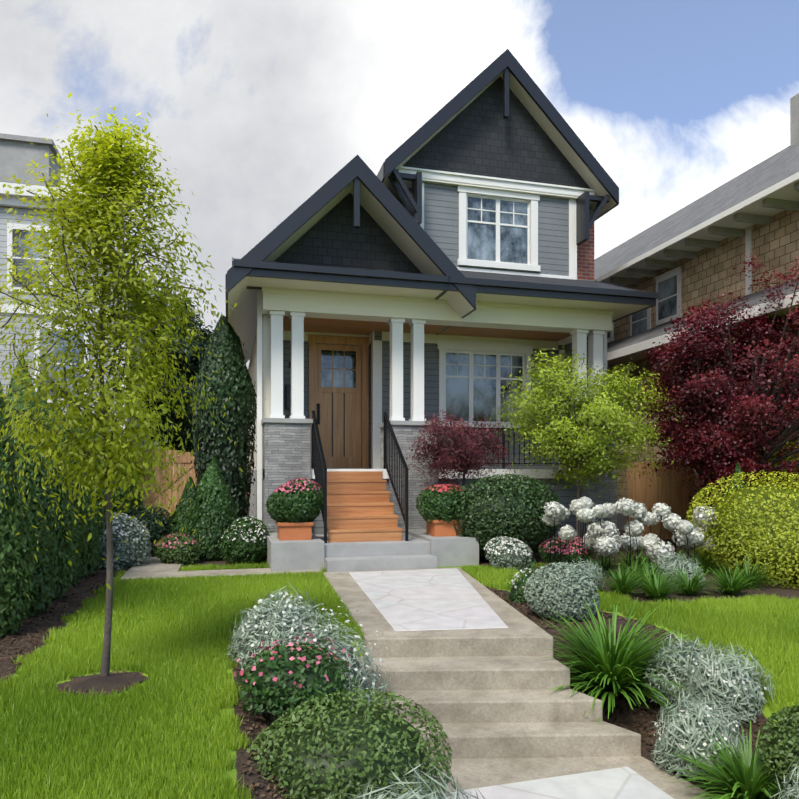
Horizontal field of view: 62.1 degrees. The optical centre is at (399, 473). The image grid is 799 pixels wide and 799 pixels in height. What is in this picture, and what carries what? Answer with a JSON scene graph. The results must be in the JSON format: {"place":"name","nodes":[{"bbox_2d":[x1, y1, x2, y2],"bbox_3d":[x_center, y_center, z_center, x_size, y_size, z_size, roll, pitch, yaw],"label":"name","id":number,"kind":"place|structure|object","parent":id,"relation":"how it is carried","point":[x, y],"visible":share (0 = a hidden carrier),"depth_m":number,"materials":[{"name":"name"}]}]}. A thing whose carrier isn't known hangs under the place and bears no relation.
{"place":"outdoors","nodes":[
{"label":"outdoors","id":0,"kind":"place"},
{"bbox_2d":[0,476,798,798],"bbox_3d":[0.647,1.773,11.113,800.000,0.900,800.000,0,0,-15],"label":"ground","id":1,"kind":"structure","parent":0,"point":[622,710],"depth_m":5.08,"materials":[{"name":"green plant"}]},
{"bbox_2d":[0,379,38,638],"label":"cedar hedge","id":2,"kind":"object","parent":1,"relation":"on","point":[23,540],"depth_m":5.37,"materials":[{"name":"green plant"}]},
{"bbox_2d":[6,352,61,617],"bbox_3d":[-3.571,0.105,6.198,0.696,2.488,0.742,0,0,-15],"label":"cedar hedge","id":3,"kind":"object","parent":1,"relation":"on","point":[40,606],"depth_m":6.12,"materials":[{"name":"green plant"}]},
{"bbox_2d":[37,384,90,600],"bbox_3d":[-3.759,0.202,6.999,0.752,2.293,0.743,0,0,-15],"label":"cedar hedge","id":4,"kind":"object","parent":1,"relation":"on","point":[66,520],"depth_m":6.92,"materials":[{"name":"green plant"}]},
{"bbox_2d":[0,133,166,509],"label":"neighbour house","id":5,"kind":"structure","parent":1,"relation":"on","point":[18,153],"depth_m":16.35,"materials":[{"name":"grey wood"}]},
{"bbox_2d":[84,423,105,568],"bbox_3d":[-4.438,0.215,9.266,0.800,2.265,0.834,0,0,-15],"label":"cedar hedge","id":6,"kind":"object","parent":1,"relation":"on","point":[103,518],"depth_m":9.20,"materials":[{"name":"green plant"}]},
{"bbox_2d":[55,672,147,695],"bbox_3d":[-1.879,1.296,4.191,0.528,0.046,0.491,0,0,12],"label":"mulch bed","id":7,"kind":"object","parent":1,"relation":"on","point":[107,684],"visible":0.71,"depth_m":4.12,"materials":[{"name":"brown soil"}]},
{"bbox_2d":[95,414,129,519],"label":"cedar hedge","id":8,"kind":"object","parent":1,"relation":"on","point":[114,497],"depth_m":10.05,"materials":[{"name":"green plant"}]},
{"bbox_2d":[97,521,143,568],"bbox_3d":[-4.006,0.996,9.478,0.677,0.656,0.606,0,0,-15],"label":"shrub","id":9,"kind":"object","parent":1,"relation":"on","point":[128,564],"visible":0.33,"depth_m":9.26,"materials":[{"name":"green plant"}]},
{"bbox_2d":[95,513,151,569],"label":"shrub","id":10,"kind":"object","parent":1,"relation":"on","point":[143,535],"visible":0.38,"depth_m":9.26,"materials":[{"name":"green plant"}]},
{"bbox_2d":[99,512,148,541],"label":"flowers","id":11,"kind":"object","parent":10,"relation":"on","point":[120,532],"visible":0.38,"depth_m":9.25,"materials":[{"name":"white plant"}]},
{"bbox_2d":[110,431,138,516],"bbox_3d":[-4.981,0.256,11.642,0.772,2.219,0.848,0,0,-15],"label":"cedar hedge","id":12,"kind":"object","parent":1,"relation":"on","point":[131,507],"depth_m":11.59,"materials":[{"name":"green plant"}]},
{"bbox_2d":[0,93,265,676],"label":"young tree","id":13,"kind":"object","parent":1,"relation":"on","point":[96,165],"depth_m":4.00,"materials":[{"name":"green plant"}]},
{"bbox_2d":[126,447,142,510],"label":"cedar hedge","id":14,"kind":"object","parent":1,"relation":"on","point":[138,501],"depth_m":12.42,"materials":[{"name":"green plant"}]},
{"bbox_2d":[129,449,143,506],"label":"cedar hedge","id":15,"kind":"object","parent":1,"relation":"on","point":[140,497],"visible":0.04,"depth_m":13.10,"materials":[{"name":"green plant"}]},
{"bbox_2d":[120,506,174,556],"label":"shrub","id":16,"kind":"object","parent":1,"relation":"on","point":[140,512],"visible":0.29,"depth_m":10.45,"materials":[{"name":"green plant"}]},
{"bbox_2d":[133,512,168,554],"bbox_3d":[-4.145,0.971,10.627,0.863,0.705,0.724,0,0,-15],"label":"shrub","id":17,"kind":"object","parent":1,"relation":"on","point":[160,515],"visible":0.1,"depth_m":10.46,"materials":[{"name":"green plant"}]},
{"bbox_2d":[148,328,190,449],"bbox_3d":[-7.761,-2.073,21.794,2.034,6.798,1.606,0,0,-15],"label":"tree trunk","id":18,"kind":"object","parent":1,"relation":"on","point":[164,394],"visible":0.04,"depth_m":21.75,"materials":[{"name":"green plant"}]},
{"bbox_2d":[142,291,207,442],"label":"tree leaves","id":19,"kind":"object","parent":18,"relation":"attached to","point":[178,376],"visible":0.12,"depth_m":21.24,"materials":[{"name":"green plant"}]},
{"bbox_2d":[153,534,200,564],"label":"shrub","id":20,"kind":"object","parent":1,"relation":"on","point":[157,553],"visible":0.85,"depth_m":9.55,"materials":[{"name":"green plant"}]},
{"bbox_2d":[154,533,196,547],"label":"pink flowers","id":21,"kind":"object","parent":20,"relation":"on","point":[175,541],"visible":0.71,"depth_m":9.54,"materials":[{"name":"plant"}]},
{"bbox_2d":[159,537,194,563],"bbox_3d":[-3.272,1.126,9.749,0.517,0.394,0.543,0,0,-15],"label":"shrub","id":22,"kind":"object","parent":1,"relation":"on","point":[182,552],"visible":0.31,"depth_m":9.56,"materials":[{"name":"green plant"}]},
{"bbox_2d":[167,476,196,533],"bbox_3d":[-3.431,0.696,10.812,0.998,1.319,0.993,0,0,-15],"label":"dwarf spruce","id":23,"kind":"object","parent":1,"relation":"on","point":[187,494],"depth_m":10.68,"materials":[{"name":"green plant"}]},
{"bbox_2d":[179,457,241,560],"bbox_3d":[-2.950,0.549,10.338,1.132,1.621,1.027,0,0,-15],"label":"dwarf spruce","id":24,"kind":"object","parent":1,"relation":"on","point":[212,471],"depth_m":10.09,"materials":[{"name":"green plant"}]},
{"bbox_2d":[188,315,256,524],"bbox_3d":[-3.089,-0.727,11.738,1.312,4.203,1.302,0,0,-15],"label":"tall conifer","id":25,"kind":"object","parent":1,"relation":"on","point":[224,348],"depth_m":11.44,"materials":[{"name":"green plant"}]},
{"bbox_2d":[220,517,268,563],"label":"shrub","id":26,"kind":"object","parent":1,"relation":"on","point":[246,549],"visible":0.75,"depth_m":9.64,"materials":[{"name":"green plant"}]},
{"bbox_2d":[221,515,270,542],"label":"flowers","id":27,"kind":"object","parent":26,"relation":"on","point":[254,539],"visible":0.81,"depth_m":9.69,"materials":[{"name":"white plant"}]},
{"bbox_2d":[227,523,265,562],"bbox_3d":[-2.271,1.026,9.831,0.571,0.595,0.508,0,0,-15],"label":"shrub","id":28,"kind":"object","parent":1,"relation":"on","point":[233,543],"visible":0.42,"depth_m":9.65,"materials":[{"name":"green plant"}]},
{"bbox_2d":[226,582,338,670],"bbox_3d":[-0.854,1.120,4.833,0.831,0.650,0.846,0,0,-15],"label":"shrub","id":29,"kind":"object","parent":1,"relation":"on","point":[247,638],"visible":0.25,"depth_m":4.64,"materials":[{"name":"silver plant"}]},
{"bbox_2d":[241,591,318,661],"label":"flowers","id":30,"kind":"object","parent":29,"relation":"attached to","point":[264,618],"depth_m":4.61,"materials":[{"name":"white plant"}]},
{"bbox_2d":[307,782,436,798],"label":"ornamental grass","id":31,"kind":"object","parent":1,"relation":"on","point":[370,796],"depth_m":2.18,"materials":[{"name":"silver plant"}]},
{"bbox_2d":[0,558,796,798],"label":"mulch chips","id":32,"kind":"object","parent":1,"relation":"on","point":[251,787],"visible":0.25,"depth_m":5.22,"materials":[{"name":"brown wood"}]},
{"bbox_2d":[65,398,104,578],"bbox_3d":[-4.200,0.182,8.543,0.734,2.336,0.759,0,0,-15],"label":"cedar hedge","id":33,"kind":"object","parent":32,"relation":"on","point":[93,527],"depth_m":8.46,"materials":[{"name":"green plant"}]},
{"bbox_2d":[249,652,344,712],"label":"flowering shrub","id":34,"kind":"object","parent":32,"relation":"on","point":[310,675],"visible":0.29,"depth_m":3.70,"materials":[{"name":"green plant"}]},
{"bbox_2d":[234,633,350,687],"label":"pink flowers","id":35,"kind":"object","parent":34,"relation":"attached to","point":[319,657],"visible":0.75,"depth_m":3.77,"materials":[{"name":"pink plant"}]},
{"bbox_2d":[236,642,360,717],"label":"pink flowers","id":36,"kind":"object","parent":34,"relation":"on","point":[301,676],"visible":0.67,"depth_m":3.68,"materials":[{"name":"green plant"}]},
{"bbox_2d":[252,610,394,728],"bbox_3d":[-0.531,1.418,4.519,0.991,0.908,1.031,0,0,-15],"label":"shrub","id":37,"kind":"object","parent":32,"relation":"on","point":[349,645],"visible":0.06,"depth_m":4.46,"materials":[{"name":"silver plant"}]},
{"bbox_2d":[276,600,390,718],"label":"lavender flowers","id":38,"kind":"object","parent":37,"relation":"attached to","point":[366,653],"depth_m":4.40,"materials":[{"name":"white plant"}]},
{"bbox_2d":[246,688,452,798],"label":"box mound","id":39,"kind":"object","parent":32,"relation":"on","point":[270,740],"visible":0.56,"depth_m":3.16,"materials":[{"name":"green plant"}]},
{"bbox_2d":[340,758,484,798],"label":"lavender","id":40,"kind":"object","parent":32,"relation":"on","point":[418,794],"visible":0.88,"depth_m":2.83,"materials":[{"name":"plant"}]},
{"bbox_2d":[0,555,798,798],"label":"lawn","id":41,"kind":"structure","parent":1,"relation":"on","point":[774,619],"depth_m":4.45,"materials":[{"name":"green plant"}]},
{"bbox_2d":[135,450,693,538],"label":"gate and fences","id":42,"kind":"structure","parent":1,"relation":"on","point":[640,491],"depth_m":12.90,"materials":[{"name":"brown wood"}]},
{"bbox_2d":[225,49,657,571],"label":"house","id":43,"kind":"structure","parent":1,"relation":"on","point":[443,259],"depth_m":12.04,"materials":[{"name":"grey wood"}]},
{"bbox_2d":[276,521,313,540],"bbox_3d":[-1.492,0.798,9.402,0.490,0.250,0.470,0,0,-15],"label":"planter pot","id":44,"kind":"object","parent":43,"relation":"on","point":[294,531],"visible":0.83,"depth_m":9.20,"materials":[{"name":"ceramic"}]},
{"bbox_2d":[265,478,323,522],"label":"planter plant","id":45,"kind":"object","parent":44,"relation":"in","point":[300,512],"depth_m":9.20,"materials":[{"name":"green plant"}]},
{"bbox_2d":[257,292,606,525],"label":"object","id":46,"kind":"object","parent":43,"relation":"attached to","point":[259,405],"visible":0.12,"depth_m":10.79,"materials":[{"name":"white metal"}]},
{"bbox_2d":[312,410,570,542],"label":"iron railings","id":47,"kind":"object","parent":43,"relation":"on","point":[319,466],"visible":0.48,"depth_m":10.19,"materials":[{"name":"black metal"}]},
{"bbox_2d":[424,519,464,536],"bbox_3d":[0.676,0.798,9.964,0.490,0.250,0.470,0,0,-15],"label":"planter pot","id":48,"kind":"object","parent":43,"relation":"on","point":[436,528],"visible":0.67,"depth_m":9.76,"materials":[{"name":"ceramic"}]},
{"bbox_2d":[415,484,468,523],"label":"planter plant","id":49,"kind":"object","parent":48,"relation":"in","point":[419,505],"depth_m":9.72,"materials":[{"name":"green plant"}]},
{"bbox_2d":[398,407,519,529],"bbox_3d":[1.026,0.143,10.377,2.016,2.363,1.871,0,0,-15],"label":"laceleaf maple","id":50,"kind":"object","parent":1,"relation":"on","point":[481,444],"depth_m":10.20,"materials":[{"name":"red plant"}]},
{"bbox_2d":[452,473,560,561],"bbox_3d":[1.599,0.669,10.148,1.869,1.364,1.589,0,0,-15],"label":"round shrub","id":51,"kind":"object","parent":1,"relation":"on","point":[547,497],"depth_m":9.60,"materials":[{"name":"green plant"}]},
{"bbox_2d":[484,536,532,570],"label":"flowering shrub","id":52,"kind":"object","parent":1,"relation":"on","point":[519,559],"depth_m":9.01,"materials":[{"name":"white plant"}]},
{"bbox_2d":[504,557,543,603],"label":"shrub","id":53,"kind":"object","parent":1,"relation":"on","point":[524,578],"visible":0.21,"depth_m":6.80,"materials":[{"name":"green plant"}]},
{"bbox_2d":[509,568,533,602],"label":"flowering shrub","id":54,"kind":"object","parent":53,"relation":"attached to","point":[511,595],"depth_m":6.83,"materials":[{"name":"green plant"}]},
{"bbox_2d":[524,562,599,620],"bbox_3d":[1.506,1.079,6.131,0.705,0.520,0.649,0,0,-15],"label":"santolina mound","id":55,"kind":"object","parent":1,"relation":"on","point":[584,576],"depth_m":5.96,"materials":[{"name":"plant"}]},
{"bbox_2d":[538,536,596,567],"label":"pink flower","id":56,"kind":"object","parent":1,"relation":"on","point":[564,559],"depth_m":9.31,"materials":[{"name":"pink plant"}]},
{"bbox_2d":[575,567,600,589],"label":"shrub","id":57,"kind":"object","parent":1,"relation":"on","point":[594,581],"visible":0.23,"depth_m":7.51,"materials":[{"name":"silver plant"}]},
{"bbox_2d":[570,557,607,590],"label":"shrub","id":58,"kind":"object","parent":1,"relation":"on","point":[593,568],"visible":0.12,"depth_m":7.51,"materials":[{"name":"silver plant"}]},
{"bbox_2d":[490,346,688,540],"bbox_3d":[2.976,-0.378,10.673,3.232,3.410,3.376,0,0,-15],"label":"lime tree","id":59,"kind":"object","parent":1,"relation":"on","point":[601,398],"depth_m":10.22,"materials":[{"name":"green plant"}]},
{"bbox_2d":[576,549,624,564],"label":"allium foliage","id":60,"kind":"object","parent":1,"relation":"on","point":[599,558],"visible":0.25,"depth_m":9.13,"materials":[{"name":"green plant"}]},
{"bbox_2d":[580,554,621,572],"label":"allium foliage","id":61,"kind":"object","parent":1,"relation":"on","point":[600,565],"visible":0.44,"depth_m":8.79,"materials":[{"name":"green plant"}]},
{"bbox_2d":[594,563,650,594],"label":"grass plant","id":62,"kind":"object","parent":1,"relation":"on","point":[620,584],"visible":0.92,"depth_m":7.18,"materials":[{"name":"green plant"}]},
{"bbox_2d":[536,597,709,722],"bbox_3d":[1.664,1.371,5.241,1.584,0.759,1.527,0,0,-15],"label":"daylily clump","id":63,"kind":"object","parent":1,"relation":"on","point":[610,668],"visible":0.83,"depth_m":5.11,"materials":[{"name":"green plant"}]},
{"bbox_2d":[605,552,653,579],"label":"allium foliage","id":64,"kind":"object","parent":1,"relation":"on","point":[641,563],"visible":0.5,"depth_m":8.31,"materials":[{"name":"green plant"}]},
{"bbox_2d":[612,550,651,568],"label":"allium foliage","id":65,"kind":"object","parent":1,"relation":"on","point":[624,558],"visible":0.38,"depth_m":9.23,"materials":[{"name":"green plant"}]},
{"bbox_2d":[542,498,726,579],"bbox_3d":[3.556,0.810,8.803,3.225,1.032,1.687,0,0,-15],"label":"allium","id":66,"kind":"object","parent":1,"relation":"on","point":[607,539],"depth_m":8.63,"materials":[{"name":"white plant"}]},
{"bbox_2d":[546,496,713,557],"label":"white flowers","id":67,"kind":"object","parent":66,"relation":"attached to","point":[586,500],"visible":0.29,"depth_m":8.47,"materials":[{"name":"white plant"}]},
{"bbox_2d":[619,549,651,567],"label":"allium foliage","id":68,"kind":"object","parent":1,"relation":"on","point":[638,559],"visible":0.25,"depth_m":9.08,"materials":[{"name":"green plant"}]},
{"bbox_2d":[620,553,656,573],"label":"allium foliage","id":69,"kind":"object","parent":1,"relation":"on","point":[650,567],"visible":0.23,"depth_m":8.69,"materials":[{"name":"green plant"}]},
{"bbox_2d":[621,557,675,588],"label":"grass plant","id":70,"kind":"object","parent":1,"relation":"on","point":[651,571],"visible":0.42,"depth_m":7.59,"materials":[{"name":"green plant"}]},
{"bbox_2d":[626,563,689,600],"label":"grass plant","id":71,"kind":"object","parent":1,"relation":"on","point":[658,589],"visible":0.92,"depth_m":6.92,"materials":[{"name":"green plant"}]},
{"bbox_2d":[657,557,691,587],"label":"shrub","id":72,"kind":"object","parent":1,"relation":"on","point":[670,562],"visible":0.31,"depth_m":7.67,"materials":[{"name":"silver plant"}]},
{"bbox_2d":[654,649,698,688],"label":"shrub","id":73,"kind":"object","parent":1,"relation":"on","point":[673,669],"visible":0.12,"depth_m":4.92,"materials":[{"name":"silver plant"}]},
{"bbox_2d":[651,552,704,588],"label":"shrub","id":74,"kind":"object","parent":1,"relation":"on","point":[690,568],"visible":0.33,"depth_m":7.64,"materials":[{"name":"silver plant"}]},
{"bbox_2d":[642,628,723,705],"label":"lavender","id":75,"kind":"object","parent":1,"relation":"on","point":[675,646],"visible":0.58,"depth_m":4.91,"materials":[{"name":"plant"}]},
{"bbox_2d":[671,547,698,559],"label":"allium foliage","id":76,"kind":"object","parent":1,"relation":"on","point":[689,553],"visible":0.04,"depth_m":9.40,"materials":[{"name":"green plant"}]},
{"bbox_2d":[672,548,703,564],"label":"allium foliage","id":77,"kind":"object","parent":1,"relation":"on","point":[686,556],"visible":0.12,"depth_m":9.14,"materials":[{"name":"green plant"}]},
{"bbox_2d":[667,564,718,595],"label":"grass plant","id":78,"kind":"object","parent":1,"relation":"on","point":[694,587],"visible":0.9,"depth_m":7.19,"materials":[{"name":"green plant"}]},
{"bbox_2d":[594,93,798,529],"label":"neighbour house","id":79,"kind":"structure","parent":1,"relation":"on","point":[694,251],"depth_m":13.02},
{"bbox_2d":[651,687,752,781],"bbox_3d":[1.950,1.646,4.261,0.652,0.524,0.604,0,0,-15],"label":"lavender","id":80,"kind":"object","parent":1,"relation":"on","point":[734,737],"visible":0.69,"depth_m":4.14,"materials":[{"name":"plant"}]},
{"bbox_2d":[654,702,743,775],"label":"lavender flowers","id":81,"kind":"object","parent":80,"relation":"on","point":[704,744],"depth_m":4.17,"materials":[{"name":"plant"}]},
{"bbox_2d":[683,550,721,572],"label":"allium foliage","id":82,"kind":"object","parent":1,"relation":"on","point":[699,561],"visible":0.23,"depth_m":8.80,"materials":[{"name":"green plant"}]},
{"bbox_2d":[687,550,721,572],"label":"allium foliage","id":83,"kind":"object","parent":1,"relation":"on","point":[704,567],"visible":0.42,"depth_m":8.78,"materials":[{"name":"green plant"}]},
{"bbox_2d":[629,253,798,508],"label":"red maple","id":84,"kind":"object","parent":1,"relation":"on","point":[737,403],"depth_m":10.18,"materials":[{"name":"red plant"}]},
{"bbox_2d":[677,641,776,726],"bbox_3d":[2.267,1.444,4.584,0.608,0.612,0.619,0,0,38],"label":"lavender","id":85,"kind":"object","parent":1,"relation":"on","point":[754,690],"visible":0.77,"depth_m":4.43,"materials":[{"name":"plant"}]},
{"bbox_2d":[682,648,769,718],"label":"lavender flowers","id":86,"kind":"object","parent":85,"relation":"on","point":[724,681],"depth_m":4.45,"materials":[{"name":"white plant"}]},
{"bbox_2d":[707,463,746,555],"bbox_3d":[4.866,0.598,9.576,0.854,1.522,0.851,0,0,-15],"label":"dwarf conifer","id":87,"kind":"object","parent":1,"relation":"on","point":[737,469],"depth_m":9.53,"materials":[{"name":"plant"}]},
{"bbox_2d":[662,720,796,798],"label":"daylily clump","id":88,"kind":"object","parent":1,"relation":"on","point":[748,781],"visible":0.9,"depth_m":3.79,"materials":[{"name":"green plant"}]},
{"bbox_2d":[699,560,763,595],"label":"grass plant","id":89,"kind":"object","parent":1,"relation":"on","point":[731,586],"visible":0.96,"depth_m":7.19,"materials":[{"name":"green plant"}]},
{"bbox_2d":[686,470,798,588],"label":"golden shrub","id":90,"kind":"object","parent":1,"relation":"on","point":[781,538],"depth_m":8.16,"materials":[{"name":"plant"}]},
{"bbox_2d":[722,555,782,588],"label":"grass plant","id":91,"kind":"object","parent":1,"relation":"on","point":[756,579],"visible":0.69,"depth_m":7.61,"materials":[{"name":"green plant"}]},
{"bbox_2d":[756,704,798,789],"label":"box mound","id":92,"kind":"object","parent":1,"relation":"on","point":[771,727],"visible":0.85,"depth_m":3.69,"materials":[{"name":"green plant"}]},
{"bbox_2d":[769,758,798,798],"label":"shrub","id":93,"kind":"object","parent":1,"relation":"on","point":[793,789],"visible":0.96,"depth_m":3.31,"materials":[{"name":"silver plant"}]},
{"bbox_3d":[-6.897,-1.747,23.057,1.871,6.148,1.880,0,0,-15],"label":"tree wood","id":94,"kind":"object","parent":1,"relation":"on","visible":0},
{"bbox_2d":[154,318,212,454],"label":"tree leaves","id":95,"kind":"object","parent":94,"relation":"attached to","point":[188,445],"visible":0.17,"depth_m":22.10,"materials":[{"name":"green plant"}]},
{"bbox_2d":[0,0,798,475],"label":"sky","id":96,"kind":"structure","parent":0,"point":[255,105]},
{"bbox_2d":[121,557,712,798],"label":"garden path","id":97,"kind":"structure","parent":0,"point":[460,654],"depth_m":4.88,"materials":[{"name":"beige concrete"}]},
{"bbox_2d":[727,442,798,493],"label":"tree","id":98,"kind":"object","parent":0,"point":[792,443],"depth_m":10.36,"materials":[{"name":"brown plant"}]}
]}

